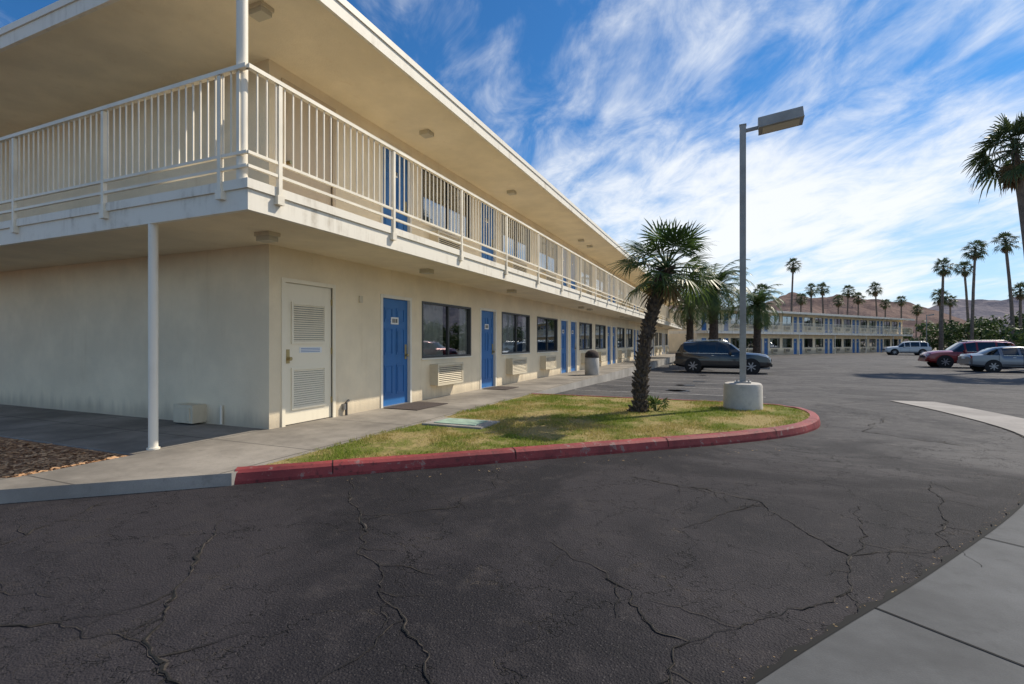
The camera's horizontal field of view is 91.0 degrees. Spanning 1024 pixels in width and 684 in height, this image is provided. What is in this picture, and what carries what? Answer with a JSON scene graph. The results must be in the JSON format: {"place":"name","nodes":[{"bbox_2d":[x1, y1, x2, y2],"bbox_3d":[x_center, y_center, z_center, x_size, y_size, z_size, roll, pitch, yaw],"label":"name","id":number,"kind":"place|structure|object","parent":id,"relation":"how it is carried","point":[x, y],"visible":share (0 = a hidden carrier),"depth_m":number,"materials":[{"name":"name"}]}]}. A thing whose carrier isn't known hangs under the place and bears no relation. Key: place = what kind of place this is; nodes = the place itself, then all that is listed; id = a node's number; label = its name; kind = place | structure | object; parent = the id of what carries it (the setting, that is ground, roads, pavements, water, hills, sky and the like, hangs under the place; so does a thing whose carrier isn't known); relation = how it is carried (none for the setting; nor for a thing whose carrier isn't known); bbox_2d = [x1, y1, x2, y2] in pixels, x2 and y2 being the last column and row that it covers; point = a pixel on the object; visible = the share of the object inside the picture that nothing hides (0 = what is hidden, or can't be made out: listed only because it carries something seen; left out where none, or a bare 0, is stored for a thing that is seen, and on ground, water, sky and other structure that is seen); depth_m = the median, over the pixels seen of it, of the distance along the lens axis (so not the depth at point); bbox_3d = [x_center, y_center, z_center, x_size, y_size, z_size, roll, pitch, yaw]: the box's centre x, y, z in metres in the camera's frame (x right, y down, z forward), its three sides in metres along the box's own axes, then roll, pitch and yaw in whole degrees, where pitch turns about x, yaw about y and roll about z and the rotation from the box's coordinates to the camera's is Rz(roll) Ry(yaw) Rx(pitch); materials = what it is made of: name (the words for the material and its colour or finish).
{"place":"outdoors","nodes":[
{"label":"outdoors","id":0,"kind":"place"},
{"bbox_2d":[0,353,1023,683],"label":"parking lot","id":1,"kind":"structure","parent":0,"point":[496,587],"depth_m":3.28,"materials":[{"name":"grey asphalt"}]},
{"bbox_2d":[0,437,129,477],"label":"mulch bed","id":2,"kind":"object","parent":1,"relation":"on","point":[24,447],"depth_m":5.63,"materials":[{"name":"brown wood"}]},
{"bbox_2d":[0,353,674,503],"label":"walkway","id":3,"kind":"structure","parent":1,"relation":"on","point":[193,456],"depth_m":6.52,"materials":[{"name":"concrete"}]},
{"bbox_2d":[146,0,247,449],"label":"columns","id":4,"kind":"structure","parent":3,"relation":"on","point":[241,31],"depth_m":5.83,"materials":[{"name":"white metal"}]},
{"bbox_2d":[0,59,667,428],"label":"walls","id":5,"kind":"structure","parent":3,"relation":"on","point":[74,337],"depth_m":8.67,"materials":[{"name":"paint"}]},
{"bbox_2d":[0,62,682,327],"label":"balcony railing","id":6,"kind":"object","parent":5,"relation":"attached to","point":[218,76],"visible":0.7,"depth_m":6.32,"materials":[{"name":"white metal"}]},
{"bbox_2d":[0,177,682,328],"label":"balcony slab","id":7,"kind":"structure","parent":5,"relation":"attached to","point":[194,219],"depth_m":6.93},
{"bbox_2d":[0,0,683,305],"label":"roof","id":8,"kind":"structure","parent":5,"relation":"on","point":[60,59],"depth_m":7.51,"materials":[{"name":"paint"}]},
{"bbox_2d":[173,0,671,423],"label":"wall fixtures","id":9,"kind":"object","parent":5,"relation":"attached to","point":[258,11],"depth_m":7.56,"materials":[{"name":"paint"}]},
{"bbox_2d":[281,78,664,426],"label":"doors","id":10,"kind":"structure","parent":5,"relation":"attached to","point":[307,350],"depth_m":8.30,"materials":[{"name":"blue paint"}]},
{"bbox_2d":[423,215,543,355],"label":"curtains","id":11,"kind":"object","parent":5,"relation":"attached to","point":[432,330],"visible":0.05,"depth_m":12.63,"materials":[{"name":"grey fabric"}]},
{"bbox_2d":[423,179,551,354],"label":"curtains","id":12,"kind":"object","parent":5,"relation":"attached to","point":[453,331],"depth_m":13.89,"materials":[{"name":"grey fabric"}]},
{"bbox_2d":[421,169,667,359],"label":"window frames","id":13,"kind":"structure","parent":5,"relation":"attached to","point":[468,354],"depth_m":15.69,"materials":[{"name":"metal"}]},
{"bbox_2d":[580,259,666,348],"bbox_3d":[7.449,-1.730,32.825,0.001,4.080,47.810,0,0,23],"label":"window glass","id":14,"kind":"object","parent":13,"relation":"in","point":[582,337],"visible":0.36,"depth_m":25.58,"materials":[{"name":"black glass"}]},
{"bbox_2d":[430,230,668,385],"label":"ac units","id":15,"kind":"object","parent":5,"relation":"attached to","point":[441,374],"visible":0.51,"depth_m":14.86,"materials":[{"name":"paint"}]},
{"bbox_2d":[385,401,447,409],"bbox_3d":[-1.855,1.242,9.825,0.750,0.012,1.100,0,0,23],"label":"door mat","id":16,"kind":"object","parent":3,"relation":"on","point":[417,405],"depth_m":9.80,"materials":[{"name":"grey rubber"}]},
{"bbox_2d":[484,386,517,389],"bbox_3d":[-0.285,1.242,13.613,0.650,0.012,0.900,0,0,23],"label":"door mat","id":17,"kind":"object","parent":3,"relation":"on","point":[501,387],"depth_m":13.68,"materials":[{"name":"grey rubber"}]},
{"bbox_2d":[585,350,598,374],"bbox_3d":[3.039,0.775,19.149,0.532,0.950,0.545,0,0,23],"label":"trash can","id":18,"kind":"object","parent":3,"relation":"on","point":[591,362],"visible":0.99,"depth_m":18.92,"materials":[{"name":"concrete"}]},
{"bbox_2d":[0,402,1006,683],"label":"asphalt cracks","id":19,"kind":"object","parent":1,"relation":"on","point":[160,660],"visible":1,"depth_m":2.61,"materials":[{"name":"black asphalt"}]},
{"bbox_2d":[234,393,819,484],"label":"red kerb","id":20,"kind":"structure","parent":1,"relation":"on","point":[300,470],"depth_m":5.75,"materials":[{"name":"paint"}]},
{"bbox_2d":[665,289,707,341],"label":"palm tree","id":21,"kind":"object","parent":1,"relation":"on","point":[689,329],"visible":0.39,"depth_m":41.37,"materials":[{"name":"green plant"}]},
{"bbox_2d":[669,364,769,368],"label":"planter island","id":22,"kind":"structure","parent":1,"relation":"on","point":[674,365],"depth_m":33.20,"materials":[{"name":"concrete"}]},
{"bbox_2d":[675,259,755,339],"bbox_3d":[13.426,-1.844,33.747,5.326,7.145,5.126,0,0,23],"label":"palm tree","id":23,"kind":"object","parent":22,"relation":"in","point":[713,313],"visible":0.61,"depth_m":32.90,"materials":[{"name":"green plant"}]},
{"bbox_2d":[674,340,771,373],"bbox_3d":[11.672,0.817,27.962,4.935,1.870,2.180,0,0,26],"label":"suv","id":24,"kind":"object","parent":1,"relation":"on","point":[691,356],"visible":0.9,"depth_m":27.35,"materials":[{"name":"black paint"}]},
{"bbox_2d":[731,284,784,352],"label":"palm tree","id":25,"kind":"object","parent":1,"relation":"on","point":[757,308],"visible":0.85,"depth_m":40.91,"materials":[{"name":"green plant"}]},
{"bbox_2d":[588,359,1002,395],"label":"parking lines","id":26,"kind":"object","parent":1,"relation":"on","point":[728,380],"visible":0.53,"depth_m":20.05,"materials":[{"name":"paint"}]},
{"bbox_2d":[718,316,895,347],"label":"window","id":27,"kind":"structure","parent":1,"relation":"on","point":[808,341],"depth_m":71.66,"materials":[{"name":"grey"}]},
{"bbox_2d":[668,367,965,391],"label":"oil stains","id":28,"kind":"object","parent":1,"relation":"on","point":[680,390],"visible":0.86,"depth_m":16.36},
{"bbox_2d":[815,282,830,313],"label":"palm tree","id":29,"kind":"object","parent":1,"relation":"on","point":[822,291],"visible":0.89,"depth_m":107.31,"materials":[{"name":"green plant"}]},
{"bbox_2d":[768,352,885,355],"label":"walkway","id":30,"kind":"structure","parent":1,"relation":"on","point":[827,353],"depth_m":67.96,"materials":[{"name":"concrete"}]},
{"bbox_2d":[668,310,901,354],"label":"walls","id":31,"kind":"structure","parent":30,"relation":"on","point":[675,341],"depth_m":68.23,"materials":[{"name":"paint"}]},
{"bbox_2d":[668,330,912,335],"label":"balcony slab","id":32,"kind":"structure","parent":31,"relation":"attached to","point":[751,332],"depth_m":65.32,"materials":[{"name":"beige concrete"}]},
{"bbox_2d":[673,307,914,320],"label":"roof","id":33,"kind":"structure","parent":31,"relation":"on","point":[829,315],"depth_m":70.90,"materials":[{"name":"paint"}]},
{"bbox_2d":[701,313,900,354],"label":"doors","id":34,"kind":"structure","parent":31,"relation":"attached to","point":[801,339],"depth_m":72.29,"materials":[{"name":"blue paint"}]},
{"bbox_2d":[718,314,892,347],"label":"curtains","id":35,"kind":"object","parent":31,"relation":"attached to","point":[785,340],"visible":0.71,"depth_m":70.87,"materials":[{"name":"fabric"}]},
{"bbox_2d":[708,313,905,336],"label":"wall fixtures","id":36,"kind":"object","parent":31,"relation":"attached to","point":[830,335],"depth_m":71.73,"materials":[{"name":"beige"}]},
{"bbox_2d":[719,314,897,348],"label":"window frames","id":37,"kind":"structure","parent":31,"relation":"attached to","point":[822,339],"depth_m":71.83,"materials":[{"name":"metal"}]},
{"bbox_2d":[732,325,896,352],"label":"ac units","id":38,"kind":"object","parent":31,"relation":"attached to","point":[806,349],"visible":0.66,"depth_m":69.24,"materials":[{"name":"paint"}]},
{"bbox_2d":[718,320,912,334],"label":"balcony railing","id":39,"kind":"object","parent":31,"relation":"attached to","point":[878,329],"visible":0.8,"depth_m":70.76,"materials":[{"name":"white metal"}]},
{"bbox_2d":[882,341,931,354],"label":"suv","id":40,"kind":"object","parent":1,"relation":"on","point":[917,348],"visible":0.95,"depth_m":64.22,"materials":[{"name":"grey paint"}]},
{"bbox_2d":[926,314,933,341],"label":"street lamp","id":41,"kind":"object","parent":1,"relation":"on","point":[926,324],"visible":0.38,"depth_m":84.00,"materials":[{"name":"metal"}]},
{"bbox_2d":[931,289,949,349],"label":"palm tree","id":42,"kind":"object","parent":1,"relation":"on","point":[938,298],"visible":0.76,"depth_m":81.87,"materials":[{"name":"green plant"}]},
{"bbox_2d":[932,257,955,349],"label":"palm tree","id":43,"kind":"object","parent":1,"relation":"on","point":[943,272],"visible":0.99,"depth_m":75.88,"materials":[{"name":"green plant"}]},
{"bbox_2d":[918,340,1015,368],"bbox_3d":[30.150,0.817,33.317,4.935,1.870,2.180,0,0,23],"label":"suv","id":44,"kind":"object","parent":1,"relation":"on","point":[947,357],"visible":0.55,"depth_m":32.91,"materials":[{"name":"red paint"}]},
{"bbox_2d":[957,346,1023,371],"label":"sedan car","id":45,"kind":"object","parent":1,"relation":"on","point":[994,359],"visible":0.99,"depth_m":28.02,"materials":[{"name":"grey paint"}]},
{"bbox_2d":[959,112,1023,253],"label":"palm tree","id":46,"kind":"object","parent":1,"relation":"on","point":[1008,174],"visible":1,"depth_m":31.15,"materials":[{"name":"green plant"}]},
{"bbox_2d":[0,0,1023,307],"label":"sky","id":47,"kind":"structure","parent":0,"point":[632,110],"materials":[{"name":"blue"}]},
{"bbox_2d":[266,393,809,464],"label":"lawn","id":48,"kind":"structure","parent":0,"point":[539,429],"depth_m":7.37,"materials":[{"name":"green plant"}]},
{"bbox_2d":[422,417,499,428],"bbox_3d":[-0.778,1.242,7.704,1.000,0.056,0.650,0,0,23],"label":"utility cover","id":49,"kind":"object","parent":48,"relation":"on","point":[462,423],"visible":0.88,"depth_m":7.58,"materials":[{"name":"concrete"}]},
{"bbox_2d":[605,218,729,412],"bbox_3d":[2.723,-0.432,8.849,2.149,3.674,1.983,0,0,23],"label":"palm tree","id":50,"kind":"object","parent":48,"relation":"on","point":[661,283],"visible":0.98,"depth_m":8.73,"materials":[{"name":"green plant"}]},
{"bbox_2d":[723,106,804,410],"bbox_3d":[4.630,-1.408,9.318,1.331,5.517,0.680,0,0,25],"label":"street lamp","id":51,"kind":"object","parent":48,"relation":"on","point":[742,394],"visible":0.96,"depth_m":9.36,"materials":[{"name":"metal"}]},
{"bbox_2d":[669,292,966,341],"bbox_3d":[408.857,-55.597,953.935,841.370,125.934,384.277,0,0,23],"label":"hills","id":52,"kind":"structure","parent":0,"point":[867,308],"depth_m":907.08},
{"bbox_2d":[755,401,1023,683],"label":"sidewalk","id":53,"kind":"structure","parent":0,"point":[965,596],"depth_m":2.35,"materials":[{"name":"concrete"}]},
{"bbox_2d":[745,424,1023,683],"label":"sidewalk joint","id":54,"kind":"object","parent":53,"relation":"on","point":[759,674],"visible":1,"depth_m":2.51,"materials":[{"name":"black"}]},
{"bbox_2d":[890,400,1023,435],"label":"gutter","id":55,"kind":"object","parent":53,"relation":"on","point":[1013,423],"visible":1,"depth_m":9.63,"materials":[{"name":"concrete"}]},
{"bbox_2d":[928,297,1023,334],"bbox_3d":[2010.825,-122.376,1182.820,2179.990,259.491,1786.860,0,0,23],"label":"hills","id":56,"kind":"structure","parent":0,"point":[987,309],"depth_m":1886.44,"materials":[{"name":"brown soil"}]},
{"bbox_3d":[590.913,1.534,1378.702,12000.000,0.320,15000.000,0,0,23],"label":"ground","id":57,"kind":"structure","parent":0,"visible":0},
{"bbox_2d":[752,283,770,300],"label":"palm tree","id":58,"kind":"object","parent":57,"relation":"on","point":[762,286],"visible":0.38,"depth_m":106.01,"materials":[{"name":"green plant"}]},
{"bbox_2d":[784,258,801,311],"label":"palm tree","id":59,"kind":"object","parent":57,"relation":"on","point":[792,269],"visible":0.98,"depth_m":100.05,"materials":[{"name":"green plant"}]},
{"bbox_2d":[793,293,808,311],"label":"palm tree","id":60,"kind":"object","parent":57,"relation":"on","point":[800,301],"visible":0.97,"depth_m":120.71,"materials":[{"name":"green plant"}]},
{"bbox_2d":[804,283,818,312],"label":"palm tree","id":61,"kind":"object","parent":57,"relation":"on","point":[811,292],"visible":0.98,"depth_m":99.74,"materials":[{"name":"green plant"}]},
{"bbox_2d":[832,295,845,313],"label":"palm tree","id":62,"kind":"object","parent":57,"relation":"on","point":[838,304],"visible":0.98,"depth_m":138.77,"materials":[{"name":"green plant"}]},
{"bbox_2d":[841,285,855,314],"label":"palm tree","id":63,"kind":"object","parent":57,"relation":"on","point":[848,294],"visible":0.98,"depth_m":131.30,"materials":[{"name":"green plant"}]},
{"bbox_2d":[851,292,864,315],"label":"palm tree","id":64,"kind":"object","parent":57,"relation":"on","point":[857,301],"visible":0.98,"depth_m":129.37,"materials":[{"name":"green plant"}]},
{"bbox_2d":[866,282,883,316],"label":"palm tree","id":65,"kind":"object","parent":57,"relation":"on","point":[876,291],"visible":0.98,"depth_m":126.29,"materials":[{"name":"green plant"}]},
{"bbox_2d":[879,299,891,316],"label":"palm tree","id":66,"kind":"object","parent":57,"relation":"on","point":[884,307],"visible":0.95,"depth_m":136.56,"materials":[{"name":"green plant"}]},
{"bbox_2d":[895,295,905,317],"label":"palm tree","id":67,"kind":"object","parent":57,"relation":"on","point":[901,301],"visible":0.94,"depth_m":126.59,"materials":[{"name":"green plant"}]},
{"bbox_2d":[910,304,923,337],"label":"palm tree","id":68,"kind":"object","parent":57,"relation":"on","point":[916,311],"visible":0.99,"depth_m":146.55,"materials":[{"name":"green plant"}]},
{"bbox_2d":[944,295,957,327],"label":"palm tree","id":69,"kind":"object","parent":57,"relation":"on","point":[950,304],"visible":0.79,"depth_m":102.00,"materials":[{"name":"green plant"}]},
{"bbox_2d":[902,320,1016,341],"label":"distant trees","id":70,"kind":"object","parent":57,"relation":"on","point":[921,327],"visible":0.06,"depth_m":122.94,"materials":[{"name":"green plant"}]},
{"bbox_2d":[907,311,1023,350],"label":"distant trees","id":71,"kind":"object","parent":57,"relation":"on","point":[985,329],"visible":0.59,"depth_m":79.28,"materials":[{"name":"green plant"}]},
{"bbox_2d":[953,260,977,339],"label":"palm tree","id":72,"kind":"object","parent":57,"relation":"on","point":[964,273],"visible":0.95,"depth_m":84.73,"materials":[{"name":"green plant"}]},
{"bbox_2d":[961,240,988,339],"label":"palm tree","id":73,"kind":"object","parent":57,"relation":"on","point":[976,254],"visible":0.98,"depth_m":72.71,"materials":[{"name":"green plant"}]},
{"bbox_2d":[989,231,1021,343],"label":"palm tree","id":74,"kind":"object","parent":57,"relation":"on","point":[1006,248],"visible":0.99,"depth_m":64.91,"materials":[{"name":"green plant"}]},
{"bbox_2d":[1012,282,1023,336],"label":"palm tree","id":75,"kind":"object","parent":57,"relation":"on","point":[1020,295],"visible":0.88,"depth_m":72.16,"materials":[{"name":"green plant"}]}
]}

